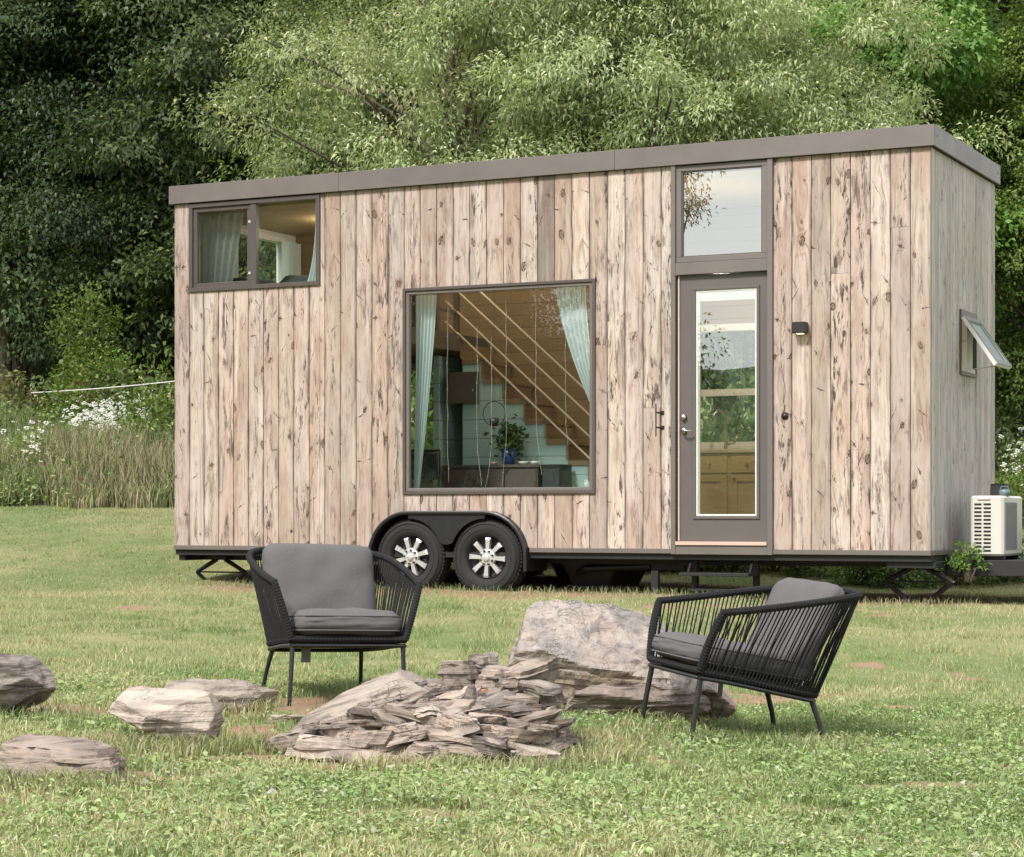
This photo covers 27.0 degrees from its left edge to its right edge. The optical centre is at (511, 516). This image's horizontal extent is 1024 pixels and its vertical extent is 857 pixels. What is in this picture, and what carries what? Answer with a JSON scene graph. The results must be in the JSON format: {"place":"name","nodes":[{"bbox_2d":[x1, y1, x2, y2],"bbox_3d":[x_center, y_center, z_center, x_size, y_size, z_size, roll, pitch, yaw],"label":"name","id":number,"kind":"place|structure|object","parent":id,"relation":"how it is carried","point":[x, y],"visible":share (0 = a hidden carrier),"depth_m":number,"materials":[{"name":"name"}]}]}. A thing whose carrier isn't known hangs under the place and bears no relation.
{"place":"outdoors","nodes":[
{"label":"outdoors","id":0,"kind":"place"},
{"bbox_2d":[411,449,440,487],"bbox_3d":[-1.026,-0.237,22.007,0.473,0.914,0.472,0,0,26],"label":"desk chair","id":1,"kind":"object","parent":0,"point":[429,470],"visible":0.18,"depth_m":22.14,"materials":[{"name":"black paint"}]},
{"bbox_2d":[0,645,1023,856],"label":"lawn grass","id":2,"kind":"structure","parent":0,"point":[134,839],"depth_m":8.02,"materials":[{"name":"plant"}]},
{"bbox_2d":[0,361,1023,856],"bbox_3d":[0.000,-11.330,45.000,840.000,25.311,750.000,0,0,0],"label":"ground","id":3,"kind":"structure","parent":0,"point":[452,579],"depth_m":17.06,"materials":[{"name":"plant"}]},
{"bbox_2d":[0,653,55,713],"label":"dark rock","id":4,"kind":"object","parent":3,"relation":"on","point":[26,679],"visible":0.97,"depth_m":9.85,"materials":[{"name":"grey stone"}]},
{"bbox_2d":[0,360,69,421],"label":"shrub","id":5,"kind":"object","parent":3,"relation":"on","point":[3,390],"visible":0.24,"depth_m":39.31,"materials":[{"name":"green plant"}]},
{"bbox_2d":[0,369,74,417],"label":"shrub","id":6,"kind":"object","parent":3,"relation":"on","point":[28,387],"visible":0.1,"depth_m":39.72,"materials":[{"name":"green plant"}]},
{"bbox_2d":[0,734,125,786],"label":"flat rock","id":7,"kind":"object","parent":3,"relation":"on","point":[34,751],"visible":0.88,"depth_m":7.91,"materials":[{"name":"grey stone"}]},
{"bbox_2d":[10,372,116,429],"bbox_3d":[-7.783,-1.762,38.147,2.114,1.621,1.843,0,0,33],"label":"shrub","id":8,"kind":"object","parent":3,"relation":"on","point":[72,398],"visible":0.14,"depth_m":37.87,"materials":[{"name":"green plant"}]},
{"bbox_2d":[12,41,146,404],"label":"tree","id":9,"kind":"object","parent":3,"relation":"on","point":[30,369],"depth_m":51.95,"materials":[{"name":"green plant"}]},
{"bbox_2d":[0,0,176,400],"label":"tree","id":10,"kind":"object","parent":3,"relation":"on","point":[7,327],"visible":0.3,"depth_m":44.50,"materials":[{"name":"green plant"}]},
{"bbox_2d":[34,273,145,415],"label":"sapling","id":11,"kind":"object","parent":3,"relation":"on","point":[79,350],"visible":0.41,"depth_m":40.29,"materials":[{"name":"green plant"}]},
{"bbox_2d":[52,356,135,419],"bbox_3d":[-7.537,-1.987,39.000,1.527,1.887,1.938,0,0,44],"label":"shrub","id":12,"kind":"object","parent":3,"relation":"on","point":[92,378],"visible":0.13,"depth_m":38.97,"materials":[{"name":"green plant"}]},
{"bbox_2d":[26,205,167,389],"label":"tree","id":13,"kind":"object","parent":3,"relation":"on","point":[51,370],"depth_m":56.69,"materials":[{"name":"green plant"}]},
{"bbox_2d":[0,0,213,365],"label":"tree","id":14,"kind":"object","parent":3,"relation":"on","point":[41,161],"visible":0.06,"depth_m":45.56,"materials":[{"name":"green plant"}]},
{"bbox_2d":[65,341,149,419],"bbox_3d":[-7.413,-2.227,39.514,1.746,2.070,1.686,0,0,44],"label":"sapling","id":15,"kind":"object","parent":3,"relation":"on","point":[120,359],"visible":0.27,"depth_m":39.37,"materials":[{"name":"green plant"}]},
{"bbox_2d":[46,361,174,423],"bbox_3d":[-7.172,-1.917,38.484,2.710,1.832,2.415,0,0,-22],"label":"shrub","id":16,"kind":"object","parent":3,"relation":"on","point":[115,390],"visible":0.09,"depth_m":38.20,"materials":[{"name":"green plant"}]},
{"bbox_2d":[93,341,174,441],"bbox_3d":[-6.051,-1.717,35.584,2.126,2.370,2.439,0,0,27],"label":"shrub","id":17,"kind":"object","parent":3,"relation":"on","point":[152,407],"visible":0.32,"depth_m":35.18,"materials":[{"name":"green plant"}]},
{"bbox_2d":[0,0,318,395],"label":"tree","id":18,"kind":"object","parent":3,"relation":"on","point":[42,104],"visible":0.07,"depth_m":43.59,"materials":[{"name":"green plant"}]},
{"bbox_2d":[108,686,223,746],"bbox_3d":[-1.495,0.868,9.051,0.509,0.281,0.392,0,0,0],"label":"pointed rock","id":19,"kind":"object","parent":3,"relation":"on","point":[178,712],"visible":0.82,"depth_m":8.96,"materials":[{"name":"stone"}]},
{"bbox_2d":[0,0,350,396],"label":"tree","id":20,"kind":"object","parent":3,"relation":"on","point":[67,215],"visible":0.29,"depth_m":43.17,"materials":[{"name":"green plant"}]},
{"bbox_2d":[33,0,354,359],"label":"tree","id":21,"kind":"object","parent":3,"relation":"on","point":[210,21],"visible":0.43,"depth_m":41.89,"materials":[{"name":"green plant"}]},
{"bbox_2d":[164,678,278,712],"bbox_3d":[-1.480,0.904,10.552,0.621,0.201,0.315,0,0,0],"label":"rock","id":22,"kind":"object","parent":3,"relation":"on","point":[231,691],"visible":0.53,"depth_m":10.49,"materials":[{"name":"stone"}]},
{"bbox_2d":[164,0,496,281],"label":"tree","id":23,"kind":"object","parent":3,"relation":"on","point":[250,74],"visible":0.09,"depth_m":36.22,"materials":[{"name":"green plant"}]},
{"bbox_2d":[246,543,422,705],"bbox_3d":[-0.974,0.568,11.266,0.849,0.818,0.913,2,2,-20],"label":"lounge chair","id":24,"kind":"object","parent":3,"relation":"on","point":[317,598],"visible":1,"depth_m":11.30,"materials":[{"name":"fabric"}]},
{"bbox_2d":[173,0,640,437],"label":"tree","id":25,"kind":"object","parent":3,"relation":"on","point":[343,12],"visible":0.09,"depth_m":33.10,"materials":[{"name":"green plant"}]},
{"bbox_2d":[411,371,432,449],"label":"shrub","id":26,"kind":"object","parent":3,"relation":"on","point":[428,443],"visible":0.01,"depth_m":27.23,"materials":[{"name":"green plant"}]},
{"bbox_2d":[196,0,693,178],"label":"tree","id":27,"kind":"object","parent":3,"relation":"on","point":[450,83],"visible":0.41,"depth_m":27.75,"materials":[{"name":"green plant"}]},
{"bbox_2d":[0,575,979,796],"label":"grass tufts","id":28,"kind":"object","parent":3,"relation":"on","point":[143,744],"visible":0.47,"depth_m":8.89,"materials":[{"name":"plant"}]},
{"bbox_2d":[0,397,1020,507],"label":"leafy weeds","id":29,"kind":"object","parent":3,"relation":"on","point":[33,428],"visible":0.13,"depth_m":32.09,"materials":[{"name":"green plant"}]},
{"bbox_2d":[0,671,1023,856],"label":"clover","id":30,"kind":"object","parent":3,"relation":"on","point":[559,827],"visible":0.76,"depth_m":7.68,"materials":[{"name":"green plant"}]},
{"bbox_2d":[0,389,1023,508],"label":"tall weeds","id":31,"kind":"object","parent":3,"relation":"on","point":[137,470],"visible":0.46,"depth_m":31.33,"materials":[{"name":"green plant"}]},
{"bbox_2d":[0,504,1023,629],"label":"lawn grass","id":32,"kind":"structure","parent":3,"relation":"on","point":[59,510],"depth_m":23.70,"materials":[{"name":"plant"}]},
{"bbox_2d":[1,390,1023,491],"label":"white wildflowers","id":33,"kind":"object","parent":3,"relation":"on","point":[79,418],"visible":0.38,"depth_m":35.05,"materials":[{"name":"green plant"}]},
{"bbox_2d":[169,124,1023,601],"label":"tiny house","id":34,"kind":"structure","parent":3,"relation":"on","point":[847,278],"depth_m":20.65,"materials":[{"name":"brown wood"}]},
{"bbox_2d":[189,194,319,291],"bbox_3d":[-2.674,-2.827,22.180,1.606,0.931,0.082,0,0,26],"label":"loft window","id":35,"kind":"structure","parent":34,"relation":"in","point":[223,236],"depth_m":22.31,"materials":[{"name":"brown metal"}]},
{"bbox_2d":[259,233,285,282],"bbox_3d":[-2.917,-2.800,23.836,0.097,0.760,1.300,0,0,26],"label":"end window","id":36,"kind":"structure","parent":34,"relation":"in","point":[264,237],"depth_m":24.36,"materials":[{"name":"white paint"}]},
{"bbox_2d":[282,240,300,278],"bbox_3d":[-2.526,-2.555,24.368,0.040,1.150,0.400,0,0,26],"label":"curtain","id":37,"kind":"object","parent":34,"relation":"hanging from","point":[291,258],"visible":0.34,"depth_m":24.35,"materials":[{"name":"white fabric"}]},
{"bbox_2d":[414,294,436,487],"bbox_3d":[-0.875,-1.240,21.503,0.260,1.980,0.050,0,0,26],"label":"curtain","id":38,"kind":"object","parent":34,"relation":"hanging from","point":[425,315],"visible":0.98,"depth_m":21.51,"materials":[{"name":"white fabric"}]},
{"bbox_2d":[447,372,478,403],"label":"wall cabinet","id":39,"kind":"structure","parent":34,"relation":"attached to","point":[463,387],"depth_m":22.86,"materials":[{"name":"brown wood"}]},
{"bbox_2d":[441,464,541,487],"bbox_3d":[-0.173,-0.159,22.518,1.167,0.757,0.340,0,0,26],"label":"sideboard","id":40,"kind":"object","parent":34,"relation":"on","point":[511,476],"visible":0.25,"depth_m":22.35,"materials":[{"name":"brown wood"}]},
{"bbox_2d":[483,414,531,471],"bbox_3d":[-0.036,-0.758,22.396,0.461,0.628,0.544,0,0,-19],"label":"potted plant","id":41,"kind":"object","parent":40,"relation":"on","point":[510,440],"visible":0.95,"depth_m":22.38,"materials":[{"name":"green plant"}]},
{"bbox_2d":[403,278,595,494],"bbox_3d":[-0.134,-1.248,20.941,2.106,2.064,0.082,0,0,26],"label":"picture window","id":42,"kind":"structure","parent":34,"relation":"in","point":[407,490],"depth_m":20.95,"materials":[{"name":"brown metal"}]},
{"bbox_2d":[556,286,589,401],"bbox_3d":[0.644,-1.615,20.762,0.480,1.270,0.050,0,0,26],"label":"curtain","id":43,"kind":"object","parent":34,"relation":"hanging from","point":[572,306],"visible":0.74,"depth_m":20.76,"materials":[{"name":"white fabric"}]},
{"bbox_2d":[676,159,766,262],"bbox_3d":[1.966,-2.840,19.916,0.903,0.912,0.062,0,0,26],"label":"transom window","id":44,"kind":"structure","parent":34,"relation":"in","point":[680,170],"depth_m":19.91,"materials":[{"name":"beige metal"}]},
{"bbox_2d":[680,271,766,540],"bbox_3d":[1.967,-1.017,19.892,0.865,2.499,0.127,0,0,26],"label":"door","id":45,"kind":"structure","parent":34,"relation":"in","point":[694,525],"depth_m":19.99,"materials":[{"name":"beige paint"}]},
{"bbox_2d":[701,323,754,449],"bbox_3d":[2.206,-1.355,22.387,1.060,1.310,0.150,0,0,26],"label":"back window","id":46,"kind":"structure","parent":34,"relation":"in","point":[737,327],"depth_m":22.30,"materials":[{"name":"white paint"}]},
{"bbox_2d":[701,449,754,513],"bbox_3d":[1.968,-0.230,22.107,1.660,0.900,0.602,0,0,26],"label":"kitchen cabinet","id":47,"kind":"object","parent":34,"relation":"on","point":[727,481],"visible":0.23,"depth_m":21.70,"materials":[{"name":"brown wood"}]},
{"bbox_2d":[945,537,992,582],"bbox_3d":[4.147,0.390,19.292,0.441,0.430,0.393,0,0,35],"label":"fern","id":48,"kind":"object","parent":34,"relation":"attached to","point":[964,564],"visible":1,"depth_m":19.28,"materials":[{"name":"green plant"}]},
{"bbox_2d":[959,309,1011,377],"bbox_3d":[4.463,-1.633,20.164,0.407,0.614,0.620,0,0,26],"label":"awning window","id":49,"kind":"structure","parent":34,"relation":"in","point":[972,331],"depth_m":20.19,"materials":[{"name":"brown metal"}]},
{"bbox_2d":[971,496,1021,559],"bbox_3d":[4.488,0.107,19.714,0.308,0.585,0.792,0,0,26],"label":"air conditioner","id":50,"kind":"object","parent":34,"relation":"on","point":[996,525],"visible":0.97,"depth_m":19.40,"materials":[{"name":"white metal"}]},
{"bbox_2d":[330,0,864,171],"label":"tree","id":51,"kind":"object","parent":3,"relation":"on","point":[566,69],"visible":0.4,"depth_m":26.58,"materials":[{"name":"green plant"}]},
{"bbox_2d":[465,0,745,148],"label":"tree","id":52,"kind":"object","parent":3,"relation":"on","point":[589,45],"depth_m":50.56,"materials":[{"name":"green plant"}]},
{"bbox_2d":[507,599,736,720],"bbox_3d":[0.584,0.782,11.068,1.206,0.652,0.826,5,1,8],"label":"boulder","id":53,"kind":"object","parent":3,"relation":"on","point":[589,644],"visible":0.43,"depth_m":10.83,"materials":[{"name":"stone"}]},
{"bbox_2d":[562,683,711,718],"bbox_3d":[0.623,0.933,10.852,0.812,0.260,0.558,0,0,0],"label":"boulder","id":54,"kind":"object","parent":3,"relation":"on","point":[614,698],"visible":0.52,"depth_m":10.64,"materials":[{"name":"grey stone"}]},
{"bbox_2d":[701,332,754,441],"bbox_3d":[2.627,-1.004,26.263,2.868,3.052,3.218,0,0,16],"label":"shrub","id":55,"kind":"object","parent":3,"relation":"on","point":[735,419],"visible":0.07,"depth_m":26.28,"materials":[{"name":"green plant"}]},
{"bbox_2d":[640,577,862,741],"bbox_3d":[1.179,0.700,10.358,0.913,0.818,0.849,5,0,-19],"label":"lounge chair","id":56,"kind":"object","parent":3,"relation":"on","point":[780,650],"visible":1,"depth_m":10.12,"materials":[{"name":"grey fabric"}]},
{"bbox_2d":[526,0,1023,441],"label":"tree","id":57,"kind":"object","parent":3,"relation":"on","point":[776,127],"visible":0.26,"depth_m":28.07,"materials":[{"name":"green plant"}]},
{"bbox_2d":[779,566,840,577],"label":"shrub","id":58,"kind":"object","parent":3,"relation":"on","point":[807,569],"visible":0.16,"depth_m":23.43,"materials":[{"name":"green plant"}]},
{"bbox_2d":[679,2,965,361],"bbox_3d":[4.260,-3.788,31.018,4.716,7.526,5.168,0,0,-6],"label":"tree","id":59,"kind":"object","parent":3,"relation":"on","point":[789,40],"visible":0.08,"depth_m":30.51,"materials":[{"name":"green plant"}]},
{"bbox_2d":[813,566,891,586],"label":"shrub","id":60,"kind":"object","parent":3,"relation":"on","point":[851,579],"visible":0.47,"depth_m":22.79,"materials":[{"name":"green plant"}]},
{"bbox_2d":[720,0,1023,382],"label":"tree","id":61,"kind":"object","parent":3,"relation":"on","point":[952,79],"visible":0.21,"depth_m":31.55,"materials":[{"name":"green plant"}]},
{"bbox_2d":[854,567,954,589],"bbox_3d":[4.227,0.452,22.793,1.186,0.733,1.057,0,0,-9],"label":"shrub","id":62,"kind":"object","parent":3,"relation":"on","point":[904,577],"visible":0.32,"depth_m":22.60,"materials":[{"name":"green plant"}]},
{"bbox_2d":[905,568,1002,586],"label":"shrub","id":63,"kind":"object","parent":3,"relation":"on","point":[960,579],"visible":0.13,"depth_m":22.73,"materials":[{"name":"green plant"}]},
{"bbox_2d":[933,0,1023,454],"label":"tree","id":64,"kind":"object","parent":3,"relation":"on","point":[1010,49],"visible":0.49,"depth_m":31.67,"materials":[{"name":"green plant"}]},
{"bbox_2d":[954,0,1023,389],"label":"tree","id":65,"kind":"object","parent":3,"relation":"on","point":[1004,11],"visible":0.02,"depth_m":42.99,"materials":[{"name":"green plant"}]},
{"bbox_2d":[995,409,1023,488],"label":"shrub","id":66,"kind":"object","parent":3,"relation":"on","point":[1010,435],"visible":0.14,"depth_m":30.77,"materials":[{"name":"green plant"}]},
{"bbox_2d":[995,437,1023,527],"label":"shrub","id":67,"kind":"object","parent":3,"relation":"on","point":[1014,490],"visible":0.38,"depth_m":26.88,"materials":[{"name":"green plant"}]},
{"bbox_3d":[-0.375,0.915,9.250,1.240,0.247,1.280,0,0,0],"label":"ash bed","id":68,"kind":"object","parent":3,"relation":"on","visible":0},
{"bbox_2d":[266,730,318,751],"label":"slate","id":69,"kind":"object","parent":68,"relation":"on","point":[279,738],"visible":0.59,"depth_m":8.93,"materials":[{"name":"stone"}]},
{"bbox_2d":[285,734,349,759],"bbox_3d":[-0.790,0.956,8.793,0.309,0.108,0.180,0,-8,20],"label":"slate","id":70,"kind":"object","parent":68,"relation":"on","point":[307,744],"visible":0.81,"depth_m":8.73,"materials":[{"name":"stone"}]},
{"bbox_2d":[312,720,378,737],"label":"slate","id":71,"kind":"object","parent":68,"relation":"on","point":[331,729],"visible":0.35,"depth_m":8.80,"materials":[{"name":"stone"}]},
{"bbox_2d":[342,741,369,749],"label":"slate","id":72,"kind":"object","parent":68,"relation":"on","point":[353,745],"visible":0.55,"depth_m":8.67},
{"bbox_2d":[335,729,392,747],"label":"slate","id":73,"kind":"object","parent":72,"relation":"on","point":[378,739],"visible":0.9,"depth_m":8.68,"materials":[{"name":"stone"}]},
{"bbox_2d":[329,748,395,769],"bbox_3d":[-0.553,0.990,8.632,0.423,0.040,0.234,3,17,-34],"label":"slate","id":74,"kind":"object","parent":68,"relation":"on","point":[334,754],"visible":0.32,"depth_m":8.60,"materials":[{"name":"stone"}]},
{"bbox_2d":[290,672,436,732],"bbox_3d":[-0.698,0.883,9.338,0.889,0.279,0.666,-14,-10,-10],"label":"slate","id":75,"kind":"object","parent":68,"relation":"on","point":[392,687],"visible":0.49,"depth_m":9.11,"materials":[{"name":"stone"}]},
{"bbox_2d":[346,706,380,720],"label":"slate","id":76,"kind":"object","parent":68,"relation":"on","point":[358,713],"visible":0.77,"depth_m":8.85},
{"bbox_2d":[372,709,409,725],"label":"slate","id":77,"kind":"object","parent":68,"relation":"on","point":[384,717],"visible":0.82,"depth_m":8.80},
{"bbox_2d":[381,722,416,740],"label":"slate","id":78,"kind":"object","parent":68,"relation":"on","point":[405,728],"visible":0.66,"depth_m":8.71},
{"bbox_2d":[385,732,427,747],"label":"slate","id":79,"kind":"object","parent":68,"relation":"on","point":[406,739],"visible":1,"depth_m":8.64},
{"bbox_2d":[380,704,435,724],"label":"slate","id":80,"kind":"object","parent":68,"relation":"on","point":[405,713],"visible":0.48,"depth_m":8.83,"materials":[{"name":"stone"}]},
{"bbox_2d":[411,705,441,718],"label":"slate","id":81,"kind":"object","parent":80,"relation":"on","point":[429,710],"visible":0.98,"depth_m":8.81,"materials":[{"name":"stone"}]},
{"bbox_2d":[409,740,438,760],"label":"slate","id":82,"kind":"object","parent":68,"relation":"on","point":[423,749],"visible":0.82,"depth_m":8.59,"materials":[{"name":"stone"}]},
{"bbox_2d":[387,741,473,759],"bbox_3d":[-0.316,0.958,8.719,0.424,0.087,0.232,2,-8,-8],"label":"slate","id":83,"kind":"object","parent":68,"relation":"on","point":[443,747],"visible":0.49,"depth_m":8.63,"materials":[{"name":"stone"}]},
{"bbox_2d":[420,717,479,745],"bbox_3d":[-0.280,0.893,8.743,0.334,0.037,0.235,-6,21,20],"label":"slate","id":84,"kind":"object","parent":68,"relation":"on","point":[470,729],"visible":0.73,"depth_m":8.70,"materials":[{"name":"stone"}]},
{"bbox_2d":[417,699,483,713],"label":"slate","id":85,"kind":"object","parent":68,"relation":"on","point":[465,705],"visible":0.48,"depth_m":8.97,"materials":[{"name":"stone"}]},
{"bbox_2d":[469,739,515,761],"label":"slate","id":86,"kind":"object","parent":68,"relation":"on","point":[483,747],"visible":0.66,"depth_m":8.61,"materials":[{"name":"stone"}]},
{"bbox_2d":[427,728,505,759],"bbox_3d":[-0.185,0.931,8.697,0.332,0.089,0.192,6,-1,-3],"label":"slate","id":87,"kind":"object","parent":86,"relation":"on","point":[461,745],"visible":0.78,"depth_m":8.63,"materials":[{"name":"stone"}]},
{"bbox_2d":[474,689,515,705],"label":"slate","id":88,"kind":"object","parent":68,"relation":"on","point":[494,698],"visible":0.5,"depth_m":9.14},
{"bbox_2d":[472,702,532,716],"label":"slate","id":89,"kind":"object","parent":88,"relation":"on","point":[518,708],"visible":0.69,"depth_m":9.07,"materials":[{"name":"stone"}]},
{"bbox_2d":[481,724,545,743],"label":"slate","id":90,"kind":"object","parent":68,"relation":"on","point":[518,735],"visible":0.57,"depth_m":8.82,"materials":[{"name":"stone"}]},
{"bbox_2d":[476,724,490,734],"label":"slate","id":91,"kind":"object","parent":90,"relation":"on","point":[485,728],"visible":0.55,"depth_m":8.81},
{"bbox_2d":[433,712,479,727],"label":"slate","id":92,"kind":"object","parent":91,"relation":"on","point":[447,719],"visible":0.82,"depth_m":8.77,"materials":[{"name":"stone"}]},
{"bbox_2d":[502,717,560,745],"bbox_3d":[0.057,0.910,8.972,0.304,0.111,0.167,5,-7,6],"label":"slate","id":93,"kind":"object","parent":68,"relation":"on","point":[550,734],"visible":0.52,"depth_m":8.91,"materials":[{"name":"stone"}]},
{"bbox_2d":[514,709,561,723],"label":"slate","id":94,"kind":"object","parent":68,"relation":"on","point":[546,716],"visible":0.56,"depth_m":8.98,"materials":[{"name":"stone"}]},
{"bbox_2d":[512,751,564,765],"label":"slate","id":95,"kind":"object","parent":68,"relation":"on","point":[554,755],"visible":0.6,"depth_m":8.72,"materials":[{"name":"stone"}]},
{"bbox_2d":[506,741,552,752],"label":"slate","id":96,"kind":"object","parent":95,"relation":"on","point":[525,748],"visible":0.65,"depth_m":8.79,"materials":[{"name":"stone"}]},
{"bbox_2d":[545,705,562,720],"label":"slate","id":97,"kind":"object","parent":68,"relation":"on","point":[559,716],"visible":0.16,"depth_m":9.23,"materials":[{"name":"stone"}]},
{"bbox_2d":[503,693,545,711],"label":"slate","id":98,"kind":"object","parent":97,"relation":"on","point":[531,703],"visible":0.4,"depth_m":9.15,"materials":[{"name":"stone"}]},
{"bbox_2d":[519,679,565,705],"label":"slate","id":99,"kind":"object","parent":97,"relation":"on","point":[549,693],"visible":0.93,"depth_m":9.23,"materials":[{"name":"stone"}]},
{"bbox_2d":[541,738,569,754],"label":"slate","id":100,"kind":"object","parent":68,"relation":"on","point":[559,743],"visible":0.45,"depth_m":8.91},
{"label":"slate","id":101,"kind":"object","parent":68,"relation":"on","visible":0},
{"bbox_2d":[436,685,481,698],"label":"slate","id":102,"kind":"object","parent":101,"relation":"on","point":[457,694],"visible":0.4,"depth_m":9.29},
{"bbox_2d":[494,655,561,692],"bbox_3d":[0.084,0.715,9.512,0.343,0.137,0.240,-13,8,-18],"label":"slate","id":103,"kind":"object","parent":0,"point":[546,668],"visible":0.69,"depth_m":9.45,"materials":[{"name":"stone"}]},
{"bbox_2d":[542,464,571,486],"bbox_3d":[0.465,-0.159,22.204,0.220,0.757,0.287,0,0,26],"label":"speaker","id":104,"kind":"object","parent":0,"point":[556,475],"visible":0.42,"depth_m":22.09},
{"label":"slate","id":105,"kind":"object","parent":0,"visible":0},
{"bbox_2d":[436,660,480,686],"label":"slate","id":106,"kind":"object","parent":105,"relation":"on","point":[457,672],"visible":0.78,"depth_m":9.66,"materials":[{"name":"stone"}]},
{"bbox_2d":[468,652,498,670],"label":"slate","id":107,"kind":"object","parent":106,"relation":"on","point":[482,660],"visible":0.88,"depth_m":9.71,"materials":[{"name":"stone"}]},
{"bbox_2d":[474,665,510,693],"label":"slate","id":108,"kind":"object","parent":105,"relation":"on","point":[486,678],"visible":0.34,"depth_m":9.63,"materials":[{"name":"stone"}]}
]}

